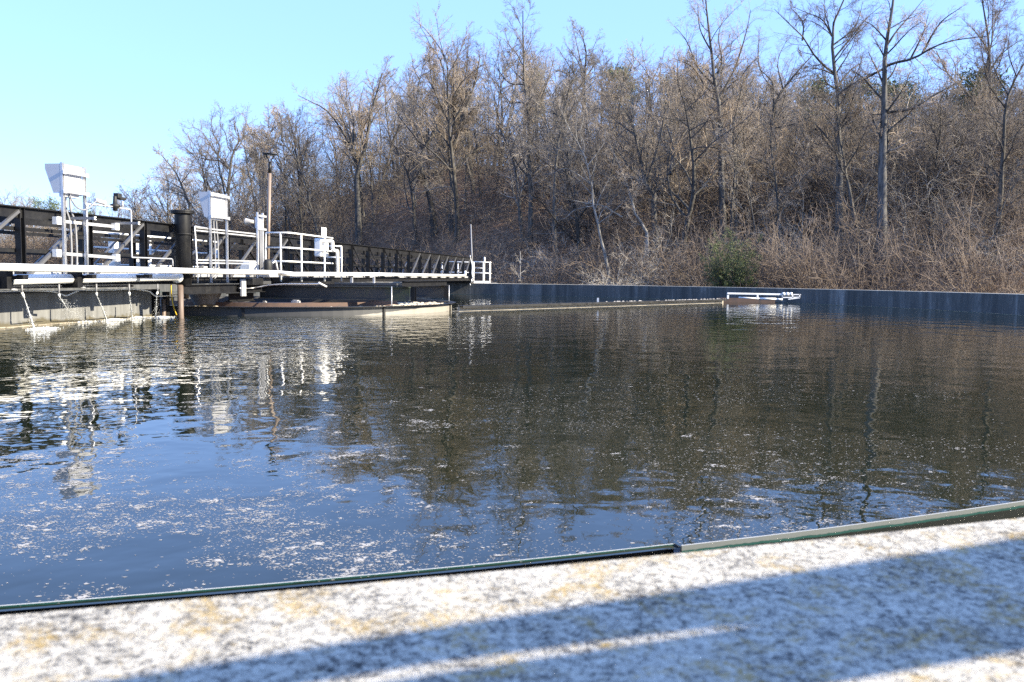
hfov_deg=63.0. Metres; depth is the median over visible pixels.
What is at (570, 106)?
bare tree
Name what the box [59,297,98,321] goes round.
water jet
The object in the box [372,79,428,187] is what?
bare tree
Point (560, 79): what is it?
bare tree
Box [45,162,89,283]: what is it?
control box
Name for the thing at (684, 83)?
bare tree
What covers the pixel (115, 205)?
sample pipework
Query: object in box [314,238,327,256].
meter box
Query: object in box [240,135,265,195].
bare tree
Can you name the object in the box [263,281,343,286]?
platform
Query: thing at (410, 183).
bare tree
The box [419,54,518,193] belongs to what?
bare tree
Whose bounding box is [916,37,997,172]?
bare tree
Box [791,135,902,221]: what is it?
bare tree
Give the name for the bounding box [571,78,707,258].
bare tree
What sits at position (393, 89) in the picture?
bare tree
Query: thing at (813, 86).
bare tree
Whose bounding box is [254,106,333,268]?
bare tree
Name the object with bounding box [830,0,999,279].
bare tree
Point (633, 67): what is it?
bare tree
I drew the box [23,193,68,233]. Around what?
pine tree
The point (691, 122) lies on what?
bare tree
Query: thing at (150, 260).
guard railing
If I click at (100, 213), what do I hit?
bare tree
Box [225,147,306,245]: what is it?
bare tree
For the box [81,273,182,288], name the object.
pipe
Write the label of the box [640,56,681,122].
bare tree
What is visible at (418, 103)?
bare tree
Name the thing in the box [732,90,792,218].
bare tree
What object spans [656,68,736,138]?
bare tree
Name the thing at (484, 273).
guard railing
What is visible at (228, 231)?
clamp rail
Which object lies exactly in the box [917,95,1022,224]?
bare tree
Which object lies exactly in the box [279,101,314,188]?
bare tree
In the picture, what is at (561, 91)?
bare tree
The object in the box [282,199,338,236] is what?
bare tree
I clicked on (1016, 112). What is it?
bare tree
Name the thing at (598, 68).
bare tree
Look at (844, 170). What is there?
bare tree
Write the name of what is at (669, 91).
pine tree
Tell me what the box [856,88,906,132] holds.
bare tree
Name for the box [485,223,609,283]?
tangled shrub
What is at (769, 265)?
tangled shrub
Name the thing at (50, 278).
pipe
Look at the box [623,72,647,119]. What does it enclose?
bare tree
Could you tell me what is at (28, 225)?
bare tree
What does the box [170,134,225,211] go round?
bare tree
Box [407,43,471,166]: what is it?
bare tree
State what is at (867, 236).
tangled shrub
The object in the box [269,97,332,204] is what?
bare tree
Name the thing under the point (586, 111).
bare tree
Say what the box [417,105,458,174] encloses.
bare tree
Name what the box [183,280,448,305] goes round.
crossbeam platform
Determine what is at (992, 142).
bare tree
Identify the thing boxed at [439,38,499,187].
bare tree
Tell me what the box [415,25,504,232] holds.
bare tree
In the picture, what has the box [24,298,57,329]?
water jet
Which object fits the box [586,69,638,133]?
bare tree
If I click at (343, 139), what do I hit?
bare tree
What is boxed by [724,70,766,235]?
bare tree
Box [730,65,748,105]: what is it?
bare tree
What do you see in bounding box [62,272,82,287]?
pipe hanger
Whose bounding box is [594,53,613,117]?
bare tree
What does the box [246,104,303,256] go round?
bare tree
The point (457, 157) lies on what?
bare tree
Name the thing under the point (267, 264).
electric motor
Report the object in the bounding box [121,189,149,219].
bare tree
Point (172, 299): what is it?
yellow rope
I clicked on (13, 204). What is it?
bare tree
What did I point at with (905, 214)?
tangled shrub
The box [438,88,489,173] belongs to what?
bare tree
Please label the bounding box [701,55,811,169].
bare tree
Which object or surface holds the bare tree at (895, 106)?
on the ground
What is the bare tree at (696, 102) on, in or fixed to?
on the ground
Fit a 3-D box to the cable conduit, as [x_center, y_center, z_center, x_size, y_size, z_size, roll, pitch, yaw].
[-5.089,-1.187,18.917,2.295,0.380,0.649,2,5,22]
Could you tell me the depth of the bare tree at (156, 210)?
114.13 m
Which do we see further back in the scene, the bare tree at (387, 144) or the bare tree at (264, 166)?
the bare tree at (387, 144)
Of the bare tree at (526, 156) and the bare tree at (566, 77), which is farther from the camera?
the bare tree at (566, 77)
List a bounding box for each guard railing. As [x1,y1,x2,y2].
[78,231,219,268]
[265,232,333,281]
[325,245,341,280]
[441,261,473,280]
[474,257,491,282]
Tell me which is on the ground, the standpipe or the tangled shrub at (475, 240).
the tangled shrub at (475, 240)
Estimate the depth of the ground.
70.54 m
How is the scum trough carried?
in the water
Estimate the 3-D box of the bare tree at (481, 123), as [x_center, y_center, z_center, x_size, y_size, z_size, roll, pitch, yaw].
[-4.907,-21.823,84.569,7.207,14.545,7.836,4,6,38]
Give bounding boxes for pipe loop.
[321,240,339,272]
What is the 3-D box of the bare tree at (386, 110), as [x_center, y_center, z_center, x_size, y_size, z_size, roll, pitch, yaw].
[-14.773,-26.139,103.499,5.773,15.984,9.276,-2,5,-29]
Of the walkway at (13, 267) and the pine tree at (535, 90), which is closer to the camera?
the walkway at (13, 267)
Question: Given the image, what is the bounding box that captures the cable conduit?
[239,280,326,295]
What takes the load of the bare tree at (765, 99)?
on the ground
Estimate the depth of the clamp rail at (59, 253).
14.09 m
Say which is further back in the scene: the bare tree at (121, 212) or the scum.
the bare tree at (121, 212)
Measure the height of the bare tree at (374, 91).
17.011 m
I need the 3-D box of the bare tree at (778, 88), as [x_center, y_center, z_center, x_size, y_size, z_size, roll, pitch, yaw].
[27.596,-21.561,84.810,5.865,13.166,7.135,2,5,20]
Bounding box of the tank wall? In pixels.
[0,282,1023,681]
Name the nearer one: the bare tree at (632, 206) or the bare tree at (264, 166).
the bare tree at (632, 206)
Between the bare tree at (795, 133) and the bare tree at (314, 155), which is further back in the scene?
the bare tree at (314, 155)
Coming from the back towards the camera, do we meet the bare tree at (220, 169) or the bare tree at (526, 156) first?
the bare tree at (220, 169)
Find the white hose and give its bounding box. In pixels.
[0,289,176,296]
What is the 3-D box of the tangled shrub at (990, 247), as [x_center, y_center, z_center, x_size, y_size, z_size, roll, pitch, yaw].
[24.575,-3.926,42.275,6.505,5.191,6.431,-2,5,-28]
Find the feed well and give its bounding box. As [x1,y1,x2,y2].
[160,296,455,315]
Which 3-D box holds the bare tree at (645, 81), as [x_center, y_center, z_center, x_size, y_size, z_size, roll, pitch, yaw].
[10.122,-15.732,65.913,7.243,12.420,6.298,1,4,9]
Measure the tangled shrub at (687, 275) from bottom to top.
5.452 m
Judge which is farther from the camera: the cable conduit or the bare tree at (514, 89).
the bare tree at (514, 89)
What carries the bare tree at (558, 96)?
on the ground
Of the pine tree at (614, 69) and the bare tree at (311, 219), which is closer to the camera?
the bare tree at (311, 219)
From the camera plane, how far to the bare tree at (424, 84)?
121.49 m
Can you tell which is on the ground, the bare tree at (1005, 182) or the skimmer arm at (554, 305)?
the bare tree at (1005, 182)
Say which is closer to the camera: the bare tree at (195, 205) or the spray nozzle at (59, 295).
the spray nozzle at (59, 295)
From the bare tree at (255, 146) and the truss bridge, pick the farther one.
the bare tree at (255, 146)
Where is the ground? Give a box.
[231,166,1023,293]
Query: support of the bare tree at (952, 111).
on the ground
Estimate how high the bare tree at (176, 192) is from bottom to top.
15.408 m
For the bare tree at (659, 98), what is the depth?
65.01 m
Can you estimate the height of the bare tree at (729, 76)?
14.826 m
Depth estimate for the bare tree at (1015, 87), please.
56.06 m
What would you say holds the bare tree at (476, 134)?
on the ground
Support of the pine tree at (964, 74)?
on the ground
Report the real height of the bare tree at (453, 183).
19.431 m
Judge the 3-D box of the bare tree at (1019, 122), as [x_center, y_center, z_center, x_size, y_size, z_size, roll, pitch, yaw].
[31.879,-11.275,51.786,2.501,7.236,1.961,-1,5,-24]
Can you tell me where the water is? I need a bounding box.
[0,292,1023,611]
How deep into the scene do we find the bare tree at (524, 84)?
64.55 m
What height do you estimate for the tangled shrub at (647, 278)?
7.269 m
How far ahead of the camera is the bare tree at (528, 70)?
126.40 m
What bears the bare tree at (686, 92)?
on the ground
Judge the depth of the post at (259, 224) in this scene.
19.98 m
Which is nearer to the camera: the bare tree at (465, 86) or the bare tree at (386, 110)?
the bare tree at (386, 110)
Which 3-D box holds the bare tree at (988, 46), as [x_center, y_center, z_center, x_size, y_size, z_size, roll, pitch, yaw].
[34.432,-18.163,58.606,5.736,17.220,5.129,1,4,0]
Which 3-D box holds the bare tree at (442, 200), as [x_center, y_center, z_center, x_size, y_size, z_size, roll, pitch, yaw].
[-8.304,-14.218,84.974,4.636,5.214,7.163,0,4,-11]
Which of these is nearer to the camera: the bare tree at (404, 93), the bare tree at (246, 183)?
the bare tree at (246, 183)
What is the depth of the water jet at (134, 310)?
16.35 m
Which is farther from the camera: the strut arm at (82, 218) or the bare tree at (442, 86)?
the bare tree at (442, 86)
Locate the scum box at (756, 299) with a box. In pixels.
[716,292,800,302]
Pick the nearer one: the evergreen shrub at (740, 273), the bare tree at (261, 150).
the evergreen shrub at (740, 273)
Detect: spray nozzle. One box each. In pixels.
[21,285,24,297]
[56,272,60,296]
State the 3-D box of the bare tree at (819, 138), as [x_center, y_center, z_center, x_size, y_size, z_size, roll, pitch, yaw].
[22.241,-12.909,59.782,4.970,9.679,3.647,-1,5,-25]
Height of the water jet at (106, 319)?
0.520 m
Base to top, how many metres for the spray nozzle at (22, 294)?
0.219 m
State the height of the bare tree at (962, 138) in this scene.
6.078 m
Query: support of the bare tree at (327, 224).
on the ground
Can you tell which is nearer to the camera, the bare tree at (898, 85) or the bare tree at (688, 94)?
the bare tree at (688, 94)
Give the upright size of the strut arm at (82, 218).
0.052 m
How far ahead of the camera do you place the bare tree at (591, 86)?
121.55 m
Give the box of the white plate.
[321,227,325,237]
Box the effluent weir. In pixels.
[0,294,1023,615]
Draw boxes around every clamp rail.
[52,217,118,229]
[52,249,119,260]
[195,227,255,236]
[195,259,256,263]
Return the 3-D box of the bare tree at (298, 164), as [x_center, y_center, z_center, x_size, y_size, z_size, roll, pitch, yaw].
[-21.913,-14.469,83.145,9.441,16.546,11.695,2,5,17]
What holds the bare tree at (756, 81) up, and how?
on the ground
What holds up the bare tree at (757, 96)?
on the ground
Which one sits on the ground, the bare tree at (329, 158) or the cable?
the bare tree at (329, 158)
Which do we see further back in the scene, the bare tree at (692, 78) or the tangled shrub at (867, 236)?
the bare tree at (692, 78)
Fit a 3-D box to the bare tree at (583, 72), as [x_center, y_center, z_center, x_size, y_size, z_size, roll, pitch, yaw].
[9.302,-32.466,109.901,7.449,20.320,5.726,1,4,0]
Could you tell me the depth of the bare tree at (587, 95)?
106.34 m
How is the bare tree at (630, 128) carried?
on the ground
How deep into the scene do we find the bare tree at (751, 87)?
100.16 m
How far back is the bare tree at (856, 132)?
64.94 m
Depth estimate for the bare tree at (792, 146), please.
74.45 m
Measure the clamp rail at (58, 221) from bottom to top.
0.127 m
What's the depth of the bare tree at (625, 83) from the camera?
89.37 m
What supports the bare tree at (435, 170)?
on the ground
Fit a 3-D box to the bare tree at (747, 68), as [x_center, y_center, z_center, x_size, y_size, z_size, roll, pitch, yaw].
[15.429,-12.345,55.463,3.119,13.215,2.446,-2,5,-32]
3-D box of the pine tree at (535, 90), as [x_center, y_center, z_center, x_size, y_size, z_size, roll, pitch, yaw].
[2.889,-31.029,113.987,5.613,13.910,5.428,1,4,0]
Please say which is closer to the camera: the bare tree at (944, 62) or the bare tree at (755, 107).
the bare tree at (944, 62)
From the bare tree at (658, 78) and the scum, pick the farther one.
the bare tree at (658, 78)
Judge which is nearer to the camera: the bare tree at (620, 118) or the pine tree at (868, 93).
the bare tree at (620, 118)
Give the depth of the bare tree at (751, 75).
108.30 m
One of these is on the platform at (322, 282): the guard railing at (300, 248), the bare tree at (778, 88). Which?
the guard railing at (300, 248)
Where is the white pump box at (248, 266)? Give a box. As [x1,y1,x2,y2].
[240,262,256,269]
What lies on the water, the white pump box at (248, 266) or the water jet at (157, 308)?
the water jet at (157, 308)
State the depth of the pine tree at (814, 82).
92.49 m
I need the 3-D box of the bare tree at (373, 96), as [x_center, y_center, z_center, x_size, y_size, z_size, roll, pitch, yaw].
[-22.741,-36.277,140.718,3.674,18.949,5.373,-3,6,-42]
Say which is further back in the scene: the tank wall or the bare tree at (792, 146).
the bare tree at (792, 146)
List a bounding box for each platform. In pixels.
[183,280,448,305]
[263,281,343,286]
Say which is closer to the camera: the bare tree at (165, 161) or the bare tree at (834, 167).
the bare tree at (834, 167)
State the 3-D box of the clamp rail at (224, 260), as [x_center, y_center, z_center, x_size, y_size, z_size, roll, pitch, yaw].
[-6.341,-1.766,18.677,0.022,0.116,2.670,1,4,10]
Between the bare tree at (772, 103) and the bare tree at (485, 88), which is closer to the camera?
the bare tree at (772, 103)
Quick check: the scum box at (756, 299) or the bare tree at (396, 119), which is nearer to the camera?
the scum box at (756, 299)
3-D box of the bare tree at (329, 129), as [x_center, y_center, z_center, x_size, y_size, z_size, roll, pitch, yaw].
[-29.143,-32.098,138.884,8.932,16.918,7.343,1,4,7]
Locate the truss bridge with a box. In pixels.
[0,204,473,285]
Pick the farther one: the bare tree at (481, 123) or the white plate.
the bare tree at (481, 123)
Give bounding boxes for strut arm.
[70,217,96,219]
[115,222,139,224]
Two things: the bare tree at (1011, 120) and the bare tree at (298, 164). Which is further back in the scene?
the bare tree at (298, 164)
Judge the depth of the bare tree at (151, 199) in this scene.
114.59 m
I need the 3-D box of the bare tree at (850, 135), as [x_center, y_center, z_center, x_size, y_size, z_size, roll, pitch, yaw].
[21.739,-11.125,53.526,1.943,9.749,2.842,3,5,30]
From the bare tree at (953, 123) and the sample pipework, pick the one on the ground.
the bare tree at (953, 123)
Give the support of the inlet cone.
in the feed well
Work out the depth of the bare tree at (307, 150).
142.17 m
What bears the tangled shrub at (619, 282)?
on the ground
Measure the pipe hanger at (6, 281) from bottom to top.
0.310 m
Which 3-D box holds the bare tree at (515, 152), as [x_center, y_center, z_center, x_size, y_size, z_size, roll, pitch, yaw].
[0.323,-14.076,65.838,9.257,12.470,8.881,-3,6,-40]
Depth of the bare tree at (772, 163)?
50.47 m
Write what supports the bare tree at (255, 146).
on the ground
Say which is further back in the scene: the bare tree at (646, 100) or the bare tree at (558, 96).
the bare tree at (646, 100)
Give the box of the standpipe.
[170,210,193,284]
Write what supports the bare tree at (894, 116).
on the ground
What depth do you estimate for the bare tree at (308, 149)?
144.02 m
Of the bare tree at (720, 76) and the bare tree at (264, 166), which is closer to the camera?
the bare tree at (720, 76)
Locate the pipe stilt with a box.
[177,285,188,317]
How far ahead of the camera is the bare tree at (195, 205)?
118.59 m
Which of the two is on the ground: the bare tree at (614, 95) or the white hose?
the bare tree at (614, 95)
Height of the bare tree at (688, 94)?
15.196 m
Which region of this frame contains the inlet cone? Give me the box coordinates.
[189,293,221,305]
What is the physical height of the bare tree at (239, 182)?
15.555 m
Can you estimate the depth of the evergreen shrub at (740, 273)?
41.50 m
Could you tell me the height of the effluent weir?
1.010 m
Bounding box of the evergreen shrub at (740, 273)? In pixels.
[699,226,762,287]
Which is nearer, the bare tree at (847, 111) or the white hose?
the white hose
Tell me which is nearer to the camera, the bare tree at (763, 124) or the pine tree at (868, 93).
the bare tree at (763, 124)
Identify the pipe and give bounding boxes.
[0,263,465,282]
[10,274,73,290]
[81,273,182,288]
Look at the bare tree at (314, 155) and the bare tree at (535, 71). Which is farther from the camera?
the bare tree at (314, 155)
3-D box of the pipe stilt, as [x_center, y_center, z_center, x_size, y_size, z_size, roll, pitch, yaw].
[-6.773,-0.533,17.242,0.116,1.265,1.305,-1,5,-16]
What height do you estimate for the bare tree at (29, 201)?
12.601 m
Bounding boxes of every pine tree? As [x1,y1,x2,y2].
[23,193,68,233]
[514,66,551,128]
[601,60,643,132]
[657,72,682,132]
[792,71,835,141]
[835,75,879,136]
[868,72,930,133]
[938,51,1016,176]
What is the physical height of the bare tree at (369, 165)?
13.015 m
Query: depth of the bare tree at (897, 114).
53.92 m
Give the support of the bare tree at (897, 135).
on the ground
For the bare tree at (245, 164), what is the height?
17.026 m
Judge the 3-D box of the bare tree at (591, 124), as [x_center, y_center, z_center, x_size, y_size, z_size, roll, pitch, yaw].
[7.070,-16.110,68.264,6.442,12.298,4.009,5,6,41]
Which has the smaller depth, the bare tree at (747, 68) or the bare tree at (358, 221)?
the bare tree at (747, 68)
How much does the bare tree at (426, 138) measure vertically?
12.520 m
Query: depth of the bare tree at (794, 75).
60.59 m
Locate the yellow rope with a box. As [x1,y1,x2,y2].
[170,284,176,314]
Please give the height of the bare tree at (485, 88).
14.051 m
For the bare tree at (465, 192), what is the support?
on the ground
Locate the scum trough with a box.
[0,285,152,327]
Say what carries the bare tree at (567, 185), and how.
on the ground
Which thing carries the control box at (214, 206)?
attached to the truss bridge
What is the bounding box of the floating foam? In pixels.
[0,328,1023,601]
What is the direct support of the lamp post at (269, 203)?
on the truss bridge
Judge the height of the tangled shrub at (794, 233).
9.480 m
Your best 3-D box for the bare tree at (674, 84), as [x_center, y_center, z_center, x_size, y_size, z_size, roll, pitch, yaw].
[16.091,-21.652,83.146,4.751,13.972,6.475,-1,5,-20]
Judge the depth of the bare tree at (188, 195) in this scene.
130.24 m
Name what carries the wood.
on the ground
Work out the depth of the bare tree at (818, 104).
81.48 m
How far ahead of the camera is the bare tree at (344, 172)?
115.88 m
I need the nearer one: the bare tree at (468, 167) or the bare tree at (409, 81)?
the bare tree at (468, 167)
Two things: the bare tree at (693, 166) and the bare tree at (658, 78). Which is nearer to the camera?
the bare tree at (693, 166)
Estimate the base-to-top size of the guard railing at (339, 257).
1.040 m
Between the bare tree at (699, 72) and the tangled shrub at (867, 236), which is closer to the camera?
the tangled shrub at (867, 236)
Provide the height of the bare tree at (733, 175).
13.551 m
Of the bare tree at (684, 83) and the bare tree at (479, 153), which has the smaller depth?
the bare tree at (684, 83)
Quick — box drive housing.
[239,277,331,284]
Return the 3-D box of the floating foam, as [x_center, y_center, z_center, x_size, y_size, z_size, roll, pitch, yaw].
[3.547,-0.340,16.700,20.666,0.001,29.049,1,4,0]
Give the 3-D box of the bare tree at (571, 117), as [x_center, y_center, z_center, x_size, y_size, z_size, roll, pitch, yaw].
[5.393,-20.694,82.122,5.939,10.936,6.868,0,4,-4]
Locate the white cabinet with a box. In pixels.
[108,233,149,266]
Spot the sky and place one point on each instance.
(95, 85)
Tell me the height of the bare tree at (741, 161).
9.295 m
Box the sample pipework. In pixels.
[85,193,173,265]
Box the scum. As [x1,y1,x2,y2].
[160,302,443,306]
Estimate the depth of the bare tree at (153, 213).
114.17 m
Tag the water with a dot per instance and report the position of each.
(884, 374)
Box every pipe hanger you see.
[0,271,13,288]
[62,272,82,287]
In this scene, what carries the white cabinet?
on the truss bridge
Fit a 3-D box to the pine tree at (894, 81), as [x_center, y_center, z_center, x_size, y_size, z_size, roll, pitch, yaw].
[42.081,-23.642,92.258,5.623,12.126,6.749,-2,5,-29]
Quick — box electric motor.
[259,259,280,276]
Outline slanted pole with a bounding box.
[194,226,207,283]
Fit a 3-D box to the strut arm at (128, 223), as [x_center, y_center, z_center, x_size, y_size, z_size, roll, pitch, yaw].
[-6.804,-2.084,14.791,0.461,0.052,0.052,1,4,10]
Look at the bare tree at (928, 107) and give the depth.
68.26 m
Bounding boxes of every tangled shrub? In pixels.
[404,220,521,282]
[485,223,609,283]
[577,249,661,285]
[580,210,692,285]
[654,243,713,286]
[711,167,893,277]
[745,243,792,287]
[759,175,970,286]
[819,120,1020,258]
[902,198,1023,282]
[942,215,1023,285]
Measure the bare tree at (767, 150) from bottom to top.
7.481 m
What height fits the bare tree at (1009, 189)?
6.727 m
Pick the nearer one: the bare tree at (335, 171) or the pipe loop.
the pipe loop
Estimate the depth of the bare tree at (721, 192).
54.84 m
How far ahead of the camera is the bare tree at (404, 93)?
136.15 m
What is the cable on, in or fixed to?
attached to the control box at (65, 180)
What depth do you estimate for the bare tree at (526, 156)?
77.98 m
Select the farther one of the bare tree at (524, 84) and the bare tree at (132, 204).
the bare tree at (132, 204)
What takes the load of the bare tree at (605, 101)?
on the ground
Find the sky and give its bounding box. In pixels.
[0,0,1023,240]
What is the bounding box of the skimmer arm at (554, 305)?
[457,298,726,310]
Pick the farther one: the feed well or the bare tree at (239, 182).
the bare tree at (239, 182)
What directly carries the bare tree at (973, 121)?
on the ground
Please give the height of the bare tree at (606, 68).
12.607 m
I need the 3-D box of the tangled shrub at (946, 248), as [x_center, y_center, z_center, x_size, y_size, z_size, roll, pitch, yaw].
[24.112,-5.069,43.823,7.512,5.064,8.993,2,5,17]
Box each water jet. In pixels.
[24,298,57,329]
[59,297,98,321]
[97,297,122,320]
[124,296,146,318]
[150,294,172,317]
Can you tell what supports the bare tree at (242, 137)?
on the ground
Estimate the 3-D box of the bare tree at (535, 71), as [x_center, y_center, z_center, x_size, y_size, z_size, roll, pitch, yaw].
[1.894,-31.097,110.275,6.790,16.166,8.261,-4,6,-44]
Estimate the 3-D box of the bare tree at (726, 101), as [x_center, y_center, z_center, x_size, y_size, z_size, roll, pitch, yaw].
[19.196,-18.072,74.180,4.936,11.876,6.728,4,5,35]
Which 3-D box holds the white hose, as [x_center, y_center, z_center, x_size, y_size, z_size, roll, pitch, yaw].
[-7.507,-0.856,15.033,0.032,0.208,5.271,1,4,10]
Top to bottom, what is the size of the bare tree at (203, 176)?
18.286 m
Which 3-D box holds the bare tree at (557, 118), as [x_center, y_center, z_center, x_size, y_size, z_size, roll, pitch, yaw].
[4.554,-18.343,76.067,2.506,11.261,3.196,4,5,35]
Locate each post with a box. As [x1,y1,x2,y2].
[244,212,266,277]
[263,153,276,258]
[468,215,472,261]
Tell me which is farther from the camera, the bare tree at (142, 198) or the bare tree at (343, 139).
the bare tree at (142, 198)
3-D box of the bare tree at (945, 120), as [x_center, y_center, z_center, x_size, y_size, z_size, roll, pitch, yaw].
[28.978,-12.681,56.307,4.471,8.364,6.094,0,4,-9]
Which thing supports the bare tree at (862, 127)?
on the ground
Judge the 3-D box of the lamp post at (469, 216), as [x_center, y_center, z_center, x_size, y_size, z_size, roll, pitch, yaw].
[-2.264,-4.659,46.281,0.438,4.565,0.340,1,4,0]
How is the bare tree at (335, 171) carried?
on the ground
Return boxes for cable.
[69,194,97,209]
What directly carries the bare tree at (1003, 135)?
on the ground
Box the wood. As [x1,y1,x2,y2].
[0,30,1023,263]
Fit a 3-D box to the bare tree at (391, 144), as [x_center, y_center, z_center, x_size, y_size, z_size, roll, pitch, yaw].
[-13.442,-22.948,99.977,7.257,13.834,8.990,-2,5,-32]
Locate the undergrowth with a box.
[0,73,1023,293]
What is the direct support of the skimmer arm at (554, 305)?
in the water
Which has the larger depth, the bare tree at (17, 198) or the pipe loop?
the bare tree at (17, 198)
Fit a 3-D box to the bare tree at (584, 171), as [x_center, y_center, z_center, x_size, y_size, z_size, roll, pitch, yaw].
[4.491,-8.804,49.547,6.429,12.993,3.308,4,6,41]
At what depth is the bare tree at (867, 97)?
88.60 m
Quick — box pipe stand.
[151,289,169,315]
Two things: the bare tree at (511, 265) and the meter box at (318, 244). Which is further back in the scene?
the bare tree at (511, 265)
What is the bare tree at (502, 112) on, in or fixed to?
on the ground
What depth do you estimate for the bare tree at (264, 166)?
110.22 m
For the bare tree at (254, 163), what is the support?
on the ground
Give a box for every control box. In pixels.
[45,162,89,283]
[199,191,229,282]
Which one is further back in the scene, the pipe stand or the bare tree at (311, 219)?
the bare tree at (311, 219)
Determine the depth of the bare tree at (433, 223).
76.97 m
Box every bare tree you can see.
[0,190,39,240]
[2,185,38,239]
[13,195,48,242]
[18,196,39,262]
[81,191,112,242]
[102,191,128,237]
[110,184,151,220]
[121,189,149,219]
[124,167,176,242]
[129,192,175,236]
[132,179,151,217]
[133,156,197,267]
[137,143,208,226]
[142,189,181,254]
[151,154,196,225]
[166,118,240,254]
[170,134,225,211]
[174,101,259,257]
[177,176,200,221]
[178,163,253,219]
[182,115,263,258]
[224,124,278,214]
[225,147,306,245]
[225,157,255,224]
[226,144,267,215]
[237,133,290,199]
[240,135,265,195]
[241,124,274,186]
[243,111,265,204]
[244,108,289,206]
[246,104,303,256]
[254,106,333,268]
[260,114,352,261]
[262,104,295,235]
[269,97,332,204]
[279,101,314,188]
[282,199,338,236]
[290,128,330,191]
[291,55,395,244]
[292,132,329,176]
[293,129,334,189]
[300,197,358,268]
[311,100,346,183]
[317,122,360,195]
[319,157,346,192]
[321,69,388,223]
[322,103,375,181]
[323,72,383,170]
[331,145,362,199]
[336,96,399,227]
[360,73,381,169]
[362,70,388,177]
[362,109,456,243]
[368,68,411,192]
[369,117,414,179]
[371,4,494,242]
[371,88,424,182]
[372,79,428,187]
[372,91,428,205]
[375,40,452,236]
[390,82,452,196]
[399,37,439,206]
[399,71,443,173]
[402,65,421,118]
[403,71,419,132]
[405,83,434,164]
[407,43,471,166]
[410,178,447,222]
[412,146,474,235]
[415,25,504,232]
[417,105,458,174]
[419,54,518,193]
[426,62,471,151]
[432,137,516,196]
[437,57,482,168]
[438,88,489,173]
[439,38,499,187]
[443,69,477,211]
[450,60,504,196]
[454,141,495,169]
[456,36,543,173]
[457,106,489,179]
[460,79,564,241]
[476,64,493,166]
[480,23,551,185]
[481,0,557,247]
[486,38,521,164]
[495,128,560,199]
[503,52,566,196]
[508,38,548,135]
[508,50,550,126]
[508,108,616,272]
[509,49,563,131]
[509,251,528,282]
[522,68,593,237]
[527,44,587,268]
[530,50,595,194]
[537,61,578,114]
[537,88,640,284]
[541,80,596,180]
[551,77,573,198]
[553,78,578,185]
[556,16,610,145]
[567,67,614,137]
[567,70,628,217]
[568,91,600,142]
[571,45,632,132]
[571,55,609,117]
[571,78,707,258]
[583,105,648,266]
[585,41,646,174]
[585,64,651,235]
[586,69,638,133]
[586,76,624,130]
[592,70,643,135]
[593,62,614,165]
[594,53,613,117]
[597,58,685,219]
[598,36,685,196]
[619,46,764,260]
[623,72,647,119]
[623,115,705,242]
[635,71,706,224]
[637,73,658,118]
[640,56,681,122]
[653,74,715,171]
[655,57,691,164]
[656,58,721,191]
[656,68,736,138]
[664,45,742,192]
[667,0,768,253]
[670,54,695,172]
[673,40,735,200]
[673,41,748,144]
[674,51,710,125]
[675,48,711,207]
[700,67,750,149]
[700,118,809,256]
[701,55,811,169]
[706,56,752,138]
[709,60,772,162]
[714,57,765,103]
[716,52,774,254]
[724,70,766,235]
[724,87,775,140]
[725,51,763,250]
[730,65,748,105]
[730,70,766,110]
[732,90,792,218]
[734,25,817,219]
[737,80,793,134]
[738,104,831,267]
[738,110,797,190]
[740,75,801,155]
[748,92,770,211]
[760,0,897,262]
[760,51,816,111]
[768,69,814,161]
[776,94,852,214]
[778,121,824,175]
[787,65,896,269]
[789,75,830,136]
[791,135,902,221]
[792,98,859,215]
[804,86,831,132]
[821,81,863,140]
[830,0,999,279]
[841,89,865,239]
[852,79,881,131]
[852,101,892,194]
[855,116,868,147]
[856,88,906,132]
[868,72,912,138]
[870,86,923,140]
[870,97,938,201]
[872,97,908,165]
[872,103,920,202]
[887,116,996,221]
[888,71,995,237]
[895,84,979,184]
[901,73,960,158]
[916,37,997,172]
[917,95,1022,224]
[922,156,1023,276]
[927,83,967,149]
[942,109,972,155]
[949,97,1023,232]
[953,0,1023,195]
[955,103,1023,142]
[963,76,1023,192]
[964,92,1017,147]
[967,83,1023,190]
[969,21,1023,257]
[974,158,1023,218]
[1013,105,1023,145]
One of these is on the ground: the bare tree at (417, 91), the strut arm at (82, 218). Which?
the bare tree at (417, 91)
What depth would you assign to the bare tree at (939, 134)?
49.16 m
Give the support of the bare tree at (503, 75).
on the ground
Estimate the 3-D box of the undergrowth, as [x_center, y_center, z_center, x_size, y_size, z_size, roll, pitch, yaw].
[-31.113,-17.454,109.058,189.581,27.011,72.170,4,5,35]
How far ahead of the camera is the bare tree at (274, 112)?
95.11 m
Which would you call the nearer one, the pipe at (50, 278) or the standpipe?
the pipe at (50, 278)
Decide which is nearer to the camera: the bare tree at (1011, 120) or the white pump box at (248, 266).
the white pump box at (248, 266)
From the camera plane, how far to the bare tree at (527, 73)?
103.45 m
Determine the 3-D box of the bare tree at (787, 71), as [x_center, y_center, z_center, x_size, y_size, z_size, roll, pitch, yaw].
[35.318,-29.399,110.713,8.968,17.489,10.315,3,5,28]
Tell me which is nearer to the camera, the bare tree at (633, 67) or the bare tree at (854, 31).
the bare tree at (854, 31)
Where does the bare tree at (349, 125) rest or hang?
on the ground
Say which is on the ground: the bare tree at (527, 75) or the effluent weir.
the bare tree at (527, 75)
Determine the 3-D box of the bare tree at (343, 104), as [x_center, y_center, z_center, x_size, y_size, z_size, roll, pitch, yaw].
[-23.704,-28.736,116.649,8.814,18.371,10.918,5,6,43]

